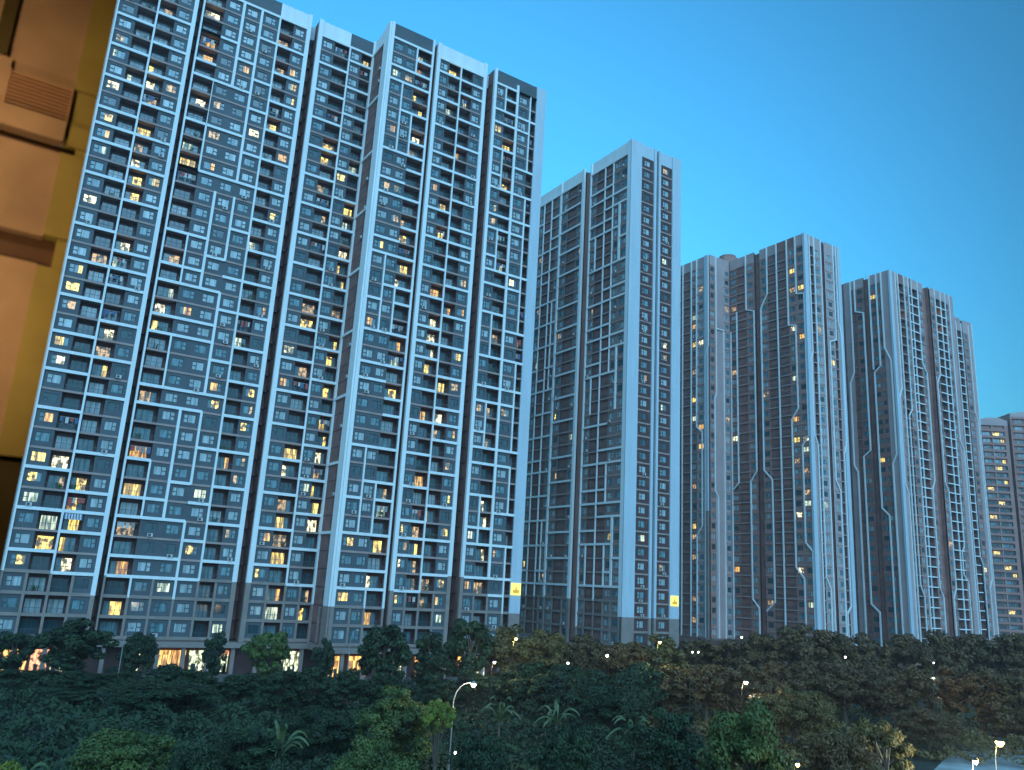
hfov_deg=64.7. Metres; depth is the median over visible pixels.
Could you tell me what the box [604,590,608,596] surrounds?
window
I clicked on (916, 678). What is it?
broadleaf tree
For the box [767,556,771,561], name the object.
window
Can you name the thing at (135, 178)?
balcony door
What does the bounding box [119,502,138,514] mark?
balcony door
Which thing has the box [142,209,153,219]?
window
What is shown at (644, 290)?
window
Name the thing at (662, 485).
window
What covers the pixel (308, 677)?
broadleaf tree
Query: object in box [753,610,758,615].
window
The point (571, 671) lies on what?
broadleaf tree
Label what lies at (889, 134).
sky
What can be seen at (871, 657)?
broadleaf tree
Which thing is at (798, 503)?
window
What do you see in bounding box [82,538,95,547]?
window
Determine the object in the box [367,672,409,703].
broadleaf tree
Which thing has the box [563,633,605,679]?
broadleaf tree
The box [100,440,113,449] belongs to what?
window
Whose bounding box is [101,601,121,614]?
balcony door
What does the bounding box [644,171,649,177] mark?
window
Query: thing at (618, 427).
window
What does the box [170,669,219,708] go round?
broadleaf tree
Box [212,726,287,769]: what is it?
broadleaf tree
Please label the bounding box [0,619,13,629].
window
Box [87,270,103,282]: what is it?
balcony door
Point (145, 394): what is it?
balcony door
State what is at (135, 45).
balcony door
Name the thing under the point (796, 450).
window
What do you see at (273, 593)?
balcony door
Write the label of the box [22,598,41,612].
balcony door
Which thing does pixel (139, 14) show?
balcony door
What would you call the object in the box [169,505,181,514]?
window
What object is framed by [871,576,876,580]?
window
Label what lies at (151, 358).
balcony door
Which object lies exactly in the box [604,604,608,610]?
window
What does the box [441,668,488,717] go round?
broadleaf tree
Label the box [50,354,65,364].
window
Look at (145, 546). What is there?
window
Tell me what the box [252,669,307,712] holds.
broadleaf tree
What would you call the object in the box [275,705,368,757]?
broadleaf tree
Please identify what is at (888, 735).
broadleaf tree
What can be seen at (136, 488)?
balcony door
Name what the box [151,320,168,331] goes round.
balcony door
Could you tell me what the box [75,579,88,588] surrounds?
window
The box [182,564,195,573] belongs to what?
window
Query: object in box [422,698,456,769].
broadleaf tree
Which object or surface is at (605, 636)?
window
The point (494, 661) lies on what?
street lamp
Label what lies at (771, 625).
window
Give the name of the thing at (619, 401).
window
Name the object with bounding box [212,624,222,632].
window
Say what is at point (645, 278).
window
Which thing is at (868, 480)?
window
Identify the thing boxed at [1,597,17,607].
window
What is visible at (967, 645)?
broadleaf tree
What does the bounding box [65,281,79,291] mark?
window
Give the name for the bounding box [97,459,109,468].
window
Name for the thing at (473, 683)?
street lamp
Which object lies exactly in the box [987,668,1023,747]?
broadleaf tree
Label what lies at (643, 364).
window
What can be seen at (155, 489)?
window
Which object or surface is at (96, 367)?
balcony door
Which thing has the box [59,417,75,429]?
balcony door
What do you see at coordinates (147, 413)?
balcony door
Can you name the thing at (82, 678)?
broadleaf tree
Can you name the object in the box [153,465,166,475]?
window
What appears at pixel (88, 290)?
balcony door
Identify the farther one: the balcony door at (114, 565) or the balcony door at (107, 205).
the balcony door at (107, 205)
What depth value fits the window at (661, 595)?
184.63 m
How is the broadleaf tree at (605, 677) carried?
on the ground
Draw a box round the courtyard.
[934,749,1023,769]
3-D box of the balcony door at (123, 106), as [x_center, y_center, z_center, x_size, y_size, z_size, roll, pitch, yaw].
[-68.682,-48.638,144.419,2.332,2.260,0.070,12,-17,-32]
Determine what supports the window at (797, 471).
in the apartment tower at (766, 544)
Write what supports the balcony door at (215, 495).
in the apartment tower at (286, 378)
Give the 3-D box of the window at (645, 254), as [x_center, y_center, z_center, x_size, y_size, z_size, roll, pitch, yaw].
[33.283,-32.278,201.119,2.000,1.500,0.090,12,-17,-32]
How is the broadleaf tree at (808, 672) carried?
on the ground
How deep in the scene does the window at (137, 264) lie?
139.79 m
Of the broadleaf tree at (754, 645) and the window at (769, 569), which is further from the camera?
the window at (769, 569)
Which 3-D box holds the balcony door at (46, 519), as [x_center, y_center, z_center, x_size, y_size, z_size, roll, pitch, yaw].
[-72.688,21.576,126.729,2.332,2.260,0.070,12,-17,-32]
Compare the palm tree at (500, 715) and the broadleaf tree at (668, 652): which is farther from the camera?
the broadleaf tree at (668, 652)
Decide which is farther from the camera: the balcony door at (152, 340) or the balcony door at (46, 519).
the balcony door at (152, 340)
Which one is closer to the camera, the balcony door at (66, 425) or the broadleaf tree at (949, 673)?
the broadleaf tree at (949, 673)
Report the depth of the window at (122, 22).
145.75 m
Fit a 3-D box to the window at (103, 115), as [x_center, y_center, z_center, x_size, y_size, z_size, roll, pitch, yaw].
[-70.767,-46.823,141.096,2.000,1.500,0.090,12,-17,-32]
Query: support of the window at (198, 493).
in the apartment tower at (286, 378)
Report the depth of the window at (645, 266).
200.51 m
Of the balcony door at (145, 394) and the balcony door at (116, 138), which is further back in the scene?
the balcony door at (116, 138)
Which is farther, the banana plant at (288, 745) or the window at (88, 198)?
the window at (88, 198)
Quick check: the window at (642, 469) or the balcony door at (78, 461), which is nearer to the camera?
the balcony door at (78, 461)
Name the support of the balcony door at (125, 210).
in the apartment tower at (286, 378)
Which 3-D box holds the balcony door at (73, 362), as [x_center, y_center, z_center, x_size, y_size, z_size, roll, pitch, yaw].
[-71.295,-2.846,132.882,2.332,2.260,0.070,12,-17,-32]
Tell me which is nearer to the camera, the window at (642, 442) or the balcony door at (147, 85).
the balcony door at (147, 85)
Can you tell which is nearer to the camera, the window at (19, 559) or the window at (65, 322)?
the window at (19, 559)
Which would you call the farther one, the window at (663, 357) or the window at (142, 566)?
the window at (663, 357)
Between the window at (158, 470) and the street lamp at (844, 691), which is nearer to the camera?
the street lamp at (844, 691)
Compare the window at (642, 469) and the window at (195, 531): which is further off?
the window at (642, 469)
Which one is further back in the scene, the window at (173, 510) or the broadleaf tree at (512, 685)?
the window at (173, 510)
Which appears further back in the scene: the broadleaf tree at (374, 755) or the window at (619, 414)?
the window at (619, 414)
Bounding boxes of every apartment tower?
[0,0,545,678]
[518,139,680,664]
[679,232,857,667]
[841,269,998,666]
[980,412,1023,635]
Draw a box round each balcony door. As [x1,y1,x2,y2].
[18,619,37,633]
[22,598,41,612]
[27,577,45,590]
[31,556,49,569]
[35,535,53,549]
[39,515,57,529]
[42,620,60,632]
[43,494,61,507]
[46,599,64,612]
[47,475,65,487]
[50,578,68,591]
[51,455,68,468]
[54,435,72,449]
[54,557,72,570]
[58,537,75,551]
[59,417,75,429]
[62,397,79,409]
[62,519,79,530]
[66,378,83,391]
[66,497,83,509]
[69,477,86,490]
[70,360,86,371]
[73,457,90,471]
[74,341,90,353]
[77,323,93,335]
[77,438,93,450]
[81,305,97,318]
[81,419,97,432]
[84,288,100,299]
[84,400,100,413]
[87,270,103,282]
[88,382,104,394]
[91,253,107,263]
[91,363,107,376]
[94,235,110,247]
[95,345,110,357]
[98,218,113,229]
[98,327,114,340]
[99,621,118,635]
[101,202,116,213]
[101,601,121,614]
[102,310,117,321]
[105,185,119,196]
[105,292,120,304]
[105,581,125,594]
[108,169,122,179]
[108,275,123,285]
[109,561,128,573]
[111,152,125,163]
[112,258,126,268]
[112,541,131,554]
[114,136,129,146]
[115,241,129,251]
[116,521,134,535]
[117,120,132,129]
[118,224,133,235]
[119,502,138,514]
[121,105,135,113]
[121,207,135,218]
[122,483,141,495]
[124,89,137,99]
[124,191,138,201]
[125,464,144,477]
[127,74,140,82]
[127,175,142,185]
[129,446,146,457]
[130,59,143,68]
[131,158,144,168]
[132,427,150,439]
[133,44,146,52]
[133,143,147,153]
[135,29,149,38]
[135,408,153,421]
[137,127,150,136]
[139,14,152,23]
[139,390,156,402]
[140,111,153,121]
[141,0,154,9]
[142,372,159,384]
[143,97,156,105]
[145,81,159,90]
[145,355,162,367]
[148,65,161,73]
[148,337,165,349]
[151,0,531,644]
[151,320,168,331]
[154,303,171,314]
[157,286,173,298]
[160,269,176,280]
[163,253,179,263]
[165,236,182,247]
[168,220,184,230]
[192,624,205,636]
[195,604,207,616]
[197,585,210,597]
[200,566,213,578]
[203,547,215,559]
[206,529,218,541]
[208,510,221,522]
[211,492,223,504]
[214,474,226,485]
[913,312,960,635]
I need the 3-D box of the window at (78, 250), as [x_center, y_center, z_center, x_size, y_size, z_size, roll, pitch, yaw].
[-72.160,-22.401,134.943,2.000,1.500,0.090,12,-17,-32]
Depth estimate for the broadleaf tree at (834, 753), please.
54.85 m
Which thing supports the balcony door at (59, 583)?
in the apartment tower at (286, 378)
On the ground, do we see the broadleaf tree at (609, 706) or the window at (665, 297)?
the broadleaf tree at (609, 706)
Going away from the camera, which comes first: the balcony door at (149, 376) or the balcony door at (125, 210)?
the balcony door at (149, 376)
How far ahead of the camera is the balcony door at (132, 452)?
135.67 m
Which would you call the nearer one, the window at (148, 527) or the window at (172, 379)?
the window at (148, 527)
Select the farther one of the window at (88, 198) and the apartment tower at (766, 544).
the apartment tower at (766, 544)
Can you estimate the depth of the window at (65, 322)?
131.90 m
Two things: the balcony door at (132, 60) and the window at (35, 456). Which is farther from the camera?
the balcony door at (132, 60)
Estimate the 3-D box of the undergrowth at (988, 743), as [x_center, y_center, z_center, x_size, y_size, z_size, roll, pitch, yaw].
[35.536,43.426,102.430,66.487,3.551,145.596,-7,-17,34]
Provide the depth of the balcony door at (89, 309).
135.31 m
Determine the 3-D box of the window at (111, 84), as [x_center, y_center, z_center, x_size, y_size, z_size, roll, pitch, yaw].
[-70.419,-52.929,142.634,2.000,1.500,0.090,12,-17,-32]
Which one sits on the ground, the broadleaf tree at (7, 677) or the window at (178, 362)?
the broadleaf tree at (7, 677)
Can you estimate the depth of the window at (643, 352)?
194.93 m
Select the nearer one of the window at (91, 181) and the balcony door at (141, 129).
the window at (91, 181)
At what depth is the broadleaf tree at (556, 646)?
122.72 m
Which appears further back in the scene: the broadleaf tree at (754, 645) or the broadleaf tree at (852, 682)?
the broadleaf tree at (754, 645)
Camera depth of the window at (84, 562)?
127.48 m
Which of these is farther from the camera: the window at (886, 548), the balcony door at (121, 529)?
the window at (886, 548)
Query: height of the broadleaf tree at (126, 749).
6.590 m
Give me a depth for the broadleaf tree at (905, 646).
143.06 m
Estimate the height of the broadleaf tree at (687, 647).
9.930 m
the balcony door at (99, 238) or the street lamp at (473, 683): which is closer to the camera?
the street lamp at (473, 683)
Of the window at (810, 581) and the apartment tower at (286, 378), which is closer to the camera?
the apartment tower at (286, 378)
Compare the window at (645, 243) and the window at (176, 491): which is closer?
the window at (176, 491)
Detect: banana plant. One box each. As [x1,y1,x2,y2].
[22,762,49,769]
[262,720,308,758]
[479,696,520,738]
[533,700,579,730]
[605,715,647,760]
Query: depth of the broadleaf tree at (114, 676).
104.83 m
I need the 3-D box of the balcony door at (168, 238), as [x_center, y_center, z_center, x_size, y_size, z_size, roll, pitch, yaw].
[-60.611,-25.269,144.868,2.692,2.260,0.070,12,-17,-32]
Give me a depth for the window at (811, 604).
226.07 m
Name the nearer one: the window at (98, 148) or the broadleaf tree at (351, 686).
the broadleaf tree at (351, 686)
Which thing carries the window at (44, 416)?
in the apartment tower at (286, 378)
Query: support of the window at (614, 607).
in the apartment tower at (600, 560)
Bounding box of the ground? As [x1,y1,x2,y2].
[0,665,1016,769]
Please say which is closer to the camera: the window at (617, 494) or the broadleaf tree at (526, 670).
the broadleaf tree at (526, 670)
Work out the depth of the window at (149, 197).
142.86 m
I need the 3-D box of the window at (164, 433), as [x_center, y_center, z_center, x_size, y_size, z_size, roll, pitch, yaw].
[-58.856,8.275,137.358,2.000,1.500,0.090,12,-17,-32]
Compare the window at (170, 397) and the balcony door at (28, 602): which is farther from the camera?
the window at (170, 397)
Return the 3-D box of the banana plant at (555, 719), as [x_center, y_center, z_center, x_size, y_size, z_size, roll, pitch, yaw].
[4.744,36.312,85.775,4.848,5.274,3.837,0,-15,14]
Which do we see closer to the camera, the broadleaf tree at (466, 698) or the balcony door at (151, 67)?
the broadleaf tree at (466, 698)
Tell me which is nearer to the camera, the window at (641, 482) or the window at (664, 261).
the window at (641, 482)
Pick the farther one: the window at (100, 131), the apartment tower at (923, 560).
the apartment tower at (923, 560)
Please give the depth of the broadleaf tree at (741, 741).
50.66 m
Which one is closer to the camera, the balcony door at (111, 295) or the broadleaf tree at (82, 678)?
the broadleaf tree at (82, 678)
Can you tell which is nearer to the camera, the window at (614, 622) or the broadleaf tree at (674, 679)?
the broadleaf tree at (674, 679)
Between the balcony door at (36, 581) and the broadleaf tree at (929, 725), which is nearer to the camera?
the broadleaf tree at (929, 725)
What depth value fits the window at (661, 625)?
182.99 m
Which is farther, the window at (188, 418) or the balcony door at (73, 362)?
the window at (188, 418)
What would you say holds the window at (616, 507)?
in the apartment tower at (600, 560)
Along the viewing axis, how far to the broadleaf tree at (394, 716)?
67.85 m
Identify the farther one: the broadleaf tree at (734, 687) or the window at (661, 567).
the window at (661, 567)
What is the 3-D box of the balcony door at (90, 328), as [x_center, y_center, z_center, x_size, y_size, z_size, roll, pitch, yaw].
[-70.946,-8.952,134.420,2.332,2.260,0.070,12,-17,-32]
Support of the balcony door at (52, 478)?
in the apartment tower at (286, 378)
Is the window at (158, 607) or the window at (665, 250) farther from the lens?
the window at (665, 250)
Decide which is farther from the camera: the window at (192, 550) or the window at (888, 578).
the window at (888, 578)
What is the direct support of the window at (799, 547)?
in the apartment tower at (766, 544)
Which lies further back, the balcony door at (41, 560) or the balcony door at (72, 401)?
the balcony door at (72, 401)
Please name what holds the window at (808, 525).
in the apartment tower at (766, 544)
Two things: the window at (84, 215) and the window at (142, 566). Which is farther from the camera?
the window at (84, 215)
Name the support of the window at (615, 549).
in the apartment tower at (600, 560)
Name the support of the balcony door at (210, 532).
in the apartment tower at (286, 378)
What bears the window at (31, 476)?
in the apartment tower at (286, 378)
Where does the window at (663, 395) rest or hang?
in the apartment tower at (600, 560)
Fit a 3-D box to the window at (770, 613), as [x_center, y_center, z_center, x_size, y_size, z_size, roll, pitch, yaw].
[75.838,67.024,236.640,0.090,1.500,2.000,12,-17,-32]
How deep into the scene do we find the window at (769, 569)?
239.80 m
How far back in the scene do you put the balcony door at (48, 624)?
124.58 m
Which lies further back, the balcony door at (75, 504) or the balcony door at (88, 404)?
the balcony door at (88, 404)
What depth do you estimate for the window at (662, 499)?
190.02 m
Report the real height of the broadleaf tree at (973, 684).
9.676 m
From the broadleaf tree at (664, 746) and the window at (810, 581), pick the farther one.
the window at (810, 581)
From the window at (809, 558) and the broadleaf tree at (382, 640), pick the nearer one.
the broadleaf tree at (382, 640)
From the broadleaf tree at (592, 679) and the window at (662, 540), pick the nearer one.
the broadleaf tree at (592, 679)
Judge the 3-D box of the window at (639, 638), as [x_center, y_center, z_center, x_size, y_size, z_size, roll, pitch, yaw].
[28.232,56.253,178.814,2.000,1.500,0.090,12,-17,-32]
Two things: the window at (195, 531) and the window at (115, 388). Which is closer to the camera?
the window at (115, 388)
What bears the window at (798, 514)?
in the apartment tower at (766, 544)
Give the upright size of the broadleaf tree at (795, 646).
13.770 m
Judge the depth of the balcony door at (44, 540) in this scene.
126.01 m
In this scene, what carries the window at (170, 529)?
in the apartment tower at (286, 378)
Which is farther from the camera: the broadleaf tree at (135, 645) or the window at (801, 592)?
the window at (801, 592)
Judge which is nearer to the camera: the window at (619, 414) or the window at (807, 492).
the window at (619, 414)
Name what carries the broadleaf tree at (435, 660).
on the ground
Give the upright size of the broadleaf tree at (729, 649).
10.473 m
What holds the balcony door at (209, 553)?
in the apartment tower at (286, 378)
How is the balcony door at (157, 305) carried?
in the apartment tower at (286, 378)
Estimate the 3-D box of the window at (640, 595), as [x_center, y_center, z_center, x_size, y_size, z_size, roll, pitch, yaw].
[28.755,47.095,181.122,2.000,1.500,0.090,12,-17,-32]
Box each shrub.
[0,758,24,769]
[262,758,295,769]
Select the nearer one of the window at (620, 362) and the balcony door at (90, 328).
the balcony door at (90, 328)
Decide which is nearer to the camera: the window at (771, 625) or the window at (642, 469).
the window at (642, 469)
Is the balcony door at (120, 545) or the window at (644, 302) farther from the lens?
the window at (644, 302)
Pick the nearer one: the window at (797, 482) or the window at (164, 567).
the window at (164, 567)
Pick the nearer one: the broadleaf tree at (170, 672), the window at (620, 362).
the broadleaf tree at (170, 672)
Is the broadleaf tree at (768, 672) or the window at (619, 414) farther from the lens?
the window at (619, 414)
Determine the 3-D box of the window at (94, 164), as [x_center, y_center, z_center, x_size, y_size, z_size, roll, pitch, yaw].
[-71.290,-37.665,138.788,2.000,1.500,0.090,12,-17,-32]
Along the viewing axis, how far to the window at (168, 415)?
138.16 m
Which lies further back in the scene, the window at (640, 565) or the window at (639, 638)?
the window at (640, 565)
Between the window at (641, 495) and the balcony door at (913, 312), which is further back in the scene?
the balcony door at (913, 312)
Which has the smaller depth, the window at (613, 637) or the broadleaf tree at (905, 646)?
the broadleaf tree at (905, 646)
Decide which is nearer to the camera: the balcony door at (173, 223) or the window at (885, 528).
the balcony door at (173, 223)
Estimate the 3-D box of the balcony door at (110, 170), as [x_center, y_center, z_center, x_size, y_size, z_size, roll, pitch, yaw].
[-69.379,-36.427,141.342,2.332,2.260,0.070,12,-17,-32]
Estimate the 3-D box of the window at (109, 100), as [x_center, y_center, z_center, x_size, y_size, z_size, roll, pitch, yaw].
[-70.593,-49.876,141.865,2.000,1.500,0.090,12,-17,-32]
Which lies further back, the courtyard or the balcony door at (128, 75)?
the balcony door at (128, 75)
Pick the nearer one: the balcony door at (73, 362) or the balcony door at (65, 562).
the balcony door at (65, 562)
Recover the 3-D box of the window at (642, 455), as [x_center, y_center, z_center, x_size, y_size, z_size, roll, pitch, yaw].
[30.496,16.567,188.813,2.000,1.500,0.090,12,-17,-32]
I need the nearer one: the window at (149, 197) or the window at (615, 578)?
the window at (149, 197)
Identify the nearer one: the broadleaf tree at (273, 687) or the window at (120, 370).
the broadleaf tree at (273, 687)
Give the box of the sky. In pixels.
[276,0,1023,418]
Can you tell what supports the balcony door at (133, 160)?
in the apartment tower at (286, 378)
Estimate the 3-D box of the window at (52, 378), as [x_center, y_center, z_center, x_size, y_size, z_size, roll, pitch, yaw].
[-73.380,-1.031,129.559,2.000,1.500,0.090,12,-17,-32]
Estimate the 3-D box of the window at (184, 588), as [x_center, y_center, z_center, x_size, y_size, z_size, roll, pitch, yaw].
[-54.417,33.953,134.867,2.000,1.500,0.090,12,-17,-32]
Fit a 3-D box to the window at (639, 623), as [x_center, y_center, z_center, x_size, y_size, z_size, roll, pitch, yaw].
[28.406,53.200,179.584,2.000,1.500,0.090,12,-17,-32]
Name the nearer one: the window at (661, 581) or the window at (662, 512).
the window at (661, 581)
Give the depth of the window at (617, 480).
186.69 m
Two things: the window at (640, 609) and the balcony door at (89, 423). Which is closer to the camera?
the balcony door at (89, 423)
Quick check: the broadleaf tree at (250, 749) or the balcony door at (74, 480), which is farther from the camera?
the balcony door at (74, 480)
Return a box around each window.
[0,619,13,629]
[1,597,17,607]
[5,575,21,585]
[9,554,25,564]
[14,533,30,543]
[18,512,34,522]
[22,491,38,501]
[26,471,42,481]
[30,451,46,461]
[35,431,50,441]
[38,411,53,422]
[42,392,57,402]
[46,373,61,383]
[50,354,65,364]
[54,335,68,346]
[58,317,72,327]
[61,299,76,309]
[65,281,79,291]
[69,263,83,273]
[71,599,84,609]
[72,245,86,255]
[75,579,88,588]
[76,228,89,238]
[78,558,92,567]
[79,210,93,220]
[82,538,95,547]
[83,193,96,204]
[86,177,100,187]
[86,518,99,527]
[89,498,102,507]
[90,160,103,170]
[93,143,106,154]
[93,478,106,488]
[96,127,109,137]
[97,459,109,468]
[100,111,112,121]
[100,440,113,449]
[103,95,116,105]
[103,421,116,430]
[106,79,119,89]
[107,402,119,411]
[109,64,122,74]
[110,383,123,393]
[112,48,125,59]
[114,365,126,375]
[115,33,128,43]
[117,347,129,357]
[119,18,131,28]
[120,329,132,339]
[122,3,134,13]
[123,312,135,321]
[127,294,138,304]
[127,622,141,631]
[130,277,142,286]
[130,602,144,611]
[133,260,145,269]
[134,581,147,591]
[136,243,148,252]
[137,562,150,571]
[139,226,150,235]
[140,542,153,551]
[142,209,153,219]
[143,522,157,532]
[145,193,156,203]
[147,503,160,512]
[148,177,159,186]
[150,484,163,493]
[150,622,163,631]
[151,0,526,639]
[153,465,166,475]
[153,602,166,611]
[156,447,169,456]
[156,583,169,591]
[159,429,172,438]
[159,563,172,572]
[162,410,174,420]
[162,544,175,552]
[165,392,177,402]
[166,524,178,533]
[168,375,180,384]
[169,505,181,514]
[171,357,183,366]
[172,487,184,496]
[173,340,186,349]
[173,623,186,632]
[174,468,187,477]
[176,603,189,612]
[177,450,190,459]
[179,584,192,592]
[180,431,193,441]
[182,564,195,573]
[183,414,195,423]
[185,545,197,554]
[188,526,200,535]
[191,507,203,516]
[193,489,206,498]
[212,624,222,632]
[214,605,225,613]
[217,585,227,594]
[520,157,668,636]
[603,633,607,640]
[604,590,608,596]
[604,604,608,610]
[604,619,608,625]
[605,547,609,553]
[607,492,611,498]
[611,619,616,626]
[611,634,616,641]
[612,590,617,596]
[612,605,616,611]
[613,547,618,553]
[613,561,617,567]
[613,576,617,582]
[614,505,619,511]
[614,519,618,525]
[614,533,618,539]
[615,464,620,470]
[615,478,619,483]
[615,491,619,497]
[616,424,621,430]
[616,437,620,443]
[616,450,620,456]
[617,385,621,391]
[617,398,621,404]
[617,411,621,417]
[637,577,643,583]
[637,592,643,598]
[637,606,643,612]
[637,621,642,627]
[637,636,642,642]
[638,521,644,527]
[638,534,644,541]
[638,549,644,555]
[638,563,643,569]
[639,466,645,472]
[639,479,645,485]
[639,493,644,499]
[639,507,644,513]
[640,400,646,406]
[640,413,646,419]
[640,426,645,432]
[640,439,645,445]
[640,452,645,459]
[641,349,646,355]
[641,361,646,368]
[641,374,646,380]
[641,387,646,393]
[642,287,647,293]
[642,299,647,306]
[642,312,647,318]
[642,324,647,330]
[642,336,647,343]
[643,228,648,234]
[643,240,648,246]
[643,252,648,258]
[643,263,648,270]
[643,275,648,282]
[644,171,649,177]
[644,182,649,189]
[644,194,649,200]
[644,205,649,212]
[658,622,664,628]
[659,523,665,529]
[659,537,665,543]
[659,551,664,557]
[659,565,664,571]
[659,579,664,585]
[659,593,664,599]
[659,607,664,613]
[660,430,666,436]
[660,443,665,449]
[660,456,665,462]
[660,469,665,475]
[660,482,665,489]
[660,496,665,502]
[660,509,665,516]
[661,342,666,348]
[661,354,666,360]
[661,366,666,373]
[661,379,666,385]
[661,392,666,398]
[661,404,666,410]
[661,417,666,423]
[662,247,667,253]
[662,258,667,264]
[662,270,667,276]
[662,282,667,288]
[662,294,667,300]
[662,306,667,312]
[693,250,845,635]
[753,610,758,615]
[766,524,771,528]
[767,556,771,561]
[767,567,772,571]
[768,611,773,616]
[768,622,773,627]
[794,447,799,452]
[795,469,800,473]
[795,479,800,484]
[796,501,801,505]
[796,512,801,516]
[797,534,802,538]
[797,545,802,550]
[798,556,803,561]
[798,579,803,583]
[799,590,803,595]
[799,613,804,618]
[804,468,809,472]
[805,489,810,494]
[805,500,810,505]
[806,523,811,527]
[807,556,811,561]
[807,568,812,572]
[808,579,812,584]
[808,602,813,607]
[857,286,991,635]
[866,478,871,482]
[869,536,874,540]
[870,556,875,560]
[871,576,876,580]
[872,596,877,600]
[874,627,879,631]
[883,526,888,530]
[884,546,889,550]
[885,556,890,560]
[886,576,891,580]
[887,597,892,601]
[889,628,894,632]
[982,420,1021,442]
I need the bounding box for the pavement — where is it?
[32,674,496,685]
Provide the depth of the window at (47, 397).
128.81 m
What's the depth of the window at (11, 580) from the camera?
121.87 m
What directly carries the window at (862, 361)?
in the apartment tower at (923, 560)
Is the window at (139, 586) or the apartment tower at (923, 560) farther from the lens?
the apartment tower at (923, 560)
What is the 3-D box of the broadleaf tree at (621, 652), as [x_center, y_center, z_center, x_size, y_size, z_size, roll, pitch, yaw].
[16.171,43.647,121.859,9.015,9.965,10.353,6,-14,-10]
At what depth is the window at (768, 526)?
242.84 m
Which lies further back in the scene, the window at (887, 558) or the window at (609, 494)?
the window at (887, 558)
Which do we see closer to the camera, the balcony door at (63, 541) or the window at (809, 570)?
the balcony door at (63, 541)
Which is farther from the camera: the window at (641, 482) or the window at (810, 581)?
the window at (810, 581)
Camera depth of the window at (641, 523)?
185.06 m
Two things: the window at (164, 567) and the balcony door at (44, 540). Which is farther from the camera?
the window at (164, 567)
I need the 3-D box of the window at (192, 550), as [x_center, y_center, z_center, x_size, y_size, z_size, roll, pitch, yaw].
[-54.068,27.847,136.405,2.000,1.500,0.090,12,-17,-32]
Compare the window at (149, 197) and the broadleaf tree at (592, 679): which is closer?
the broadleaf tree at (592, 679)
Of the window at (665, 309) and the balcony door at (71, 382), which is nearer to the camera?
the balcony door at (71, 382)
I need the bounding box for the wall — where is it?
[0,0,117,572]
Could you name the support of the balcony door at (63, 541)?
in the apartment tower at (286, 378)
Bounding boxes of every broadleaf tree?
[0,630,45,669]
[0,669,31,692]
[10,686,97,702]
[12,669,61,685]
[29,617,119,674]
[46,670,101,700]
[60,727,178,769]
[92,666,142,688]
[95,677,222,708]
[115,631,159,672]
[142,663,190,681]
[167,737,226,769]
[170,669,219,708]
[201,631,227,676]
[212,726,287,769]
[214,673,265,705]
[239,631,291,678]
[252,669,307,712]
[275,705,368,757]
[287,666,340,708]
[310,638,335,680]
[324,667,373,713]
[329,734,420,769]
[353,684,432,766]
[356,624,412,678]
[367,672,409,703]
[408,673,458,706]
[409,631,455,687]
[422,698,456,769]
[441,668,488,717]
[446,731,509,769]
[447,618,495,707]
[484,624,542,677]
[485,668,529,720]
[501,661,553,710]
[515,629,573,674]
[525,724,606,769]
[526,670,570,722]
[545,664,588,706]
[562,683,651,746]
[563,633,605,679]
[566,669,601,726]
[588,670,626,711]
[595,641,650,675]
[604,671,660,713]
[614,707,706,769]
[620,661,668,721]
[638,634,691,688]
[655,664,694,713]
[677,639,727,670]
[682,663,729,722]
[695,695,793,769]
[704,638,756,701]
[715,663,772,718]
[740,632,785,694]
[744,660,806,698]
[745,686,841,751]
[765,623,827,675]
[781,659,837,706]
[796,732,884,769]
[804,629,863,707]
[820,663,878,722]
[849,632,899,678]
[850,716,915,769]
[854,665,908,721]
[877,663,945,742]
[880,633,925,692]
[888,706,968,755]
[911,630,968,674]
[923,663,966,716]
[949,667,1004,739]
[950,633,998,708]
[970,633,1023,677]
[973,701,1023,746]
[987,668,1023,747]
[989,633,1023,670]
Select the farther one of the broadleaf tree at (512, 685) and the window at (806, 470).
the window at (806, 470)
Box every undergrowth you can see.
[0,673,668,769]
[643,692,1023,769]
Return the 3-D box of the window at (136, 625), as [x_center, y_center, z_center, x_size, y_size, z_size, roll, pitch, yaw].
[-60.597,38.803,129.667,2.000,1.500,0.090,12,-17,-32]
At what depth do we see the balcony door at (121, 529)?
132.55 m
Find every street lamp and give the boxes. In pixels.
[116,626,132,683]
[344,629,358,698]
[448,681,476,769]
[488,660,495,723]
[563,661,568,720]
[741,679,747,708]
[794,759,799,768]
[843,655,846,739]
[932,661,937,754]
[972,757,978,769]
[994,738,1005,769]
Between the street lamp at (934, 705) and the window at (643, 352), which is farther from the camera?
the window at (643, 352)
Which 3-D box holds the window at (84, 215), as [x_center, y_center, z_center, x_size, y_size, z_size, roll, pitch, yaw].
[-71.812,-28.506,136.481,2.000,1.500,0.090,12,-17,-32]
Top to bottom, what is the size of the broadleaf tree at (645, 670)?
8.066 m
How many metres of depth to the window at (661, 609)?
183.89 m
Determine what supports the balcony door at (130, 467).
in the apartment tower at (286, 378)
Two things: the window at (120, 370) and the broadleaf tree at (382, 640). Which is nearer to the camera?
the broadleaf tree at (382, 640)
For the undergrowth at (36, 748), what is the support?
on the ground
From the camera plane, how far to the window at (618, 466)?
187.38 m
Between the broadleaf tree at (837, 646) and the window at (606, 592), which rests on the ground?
the broadleaf tree at (837, 646)
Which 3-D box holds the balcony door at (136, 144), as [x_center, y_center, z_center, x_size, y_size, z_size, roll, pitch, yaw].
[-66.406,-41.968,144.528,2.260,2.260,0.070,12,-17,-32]
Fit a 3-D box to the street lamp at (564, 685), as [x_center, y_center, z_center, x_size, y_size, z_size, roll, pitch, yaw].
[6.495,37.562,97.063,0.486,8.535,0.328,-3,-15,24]
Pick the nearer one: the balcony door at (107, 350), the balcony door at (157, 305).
the balcony door at (107, 350)
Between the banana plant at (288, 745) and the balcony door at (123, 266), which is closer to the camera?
the banana plant at (288, 745)

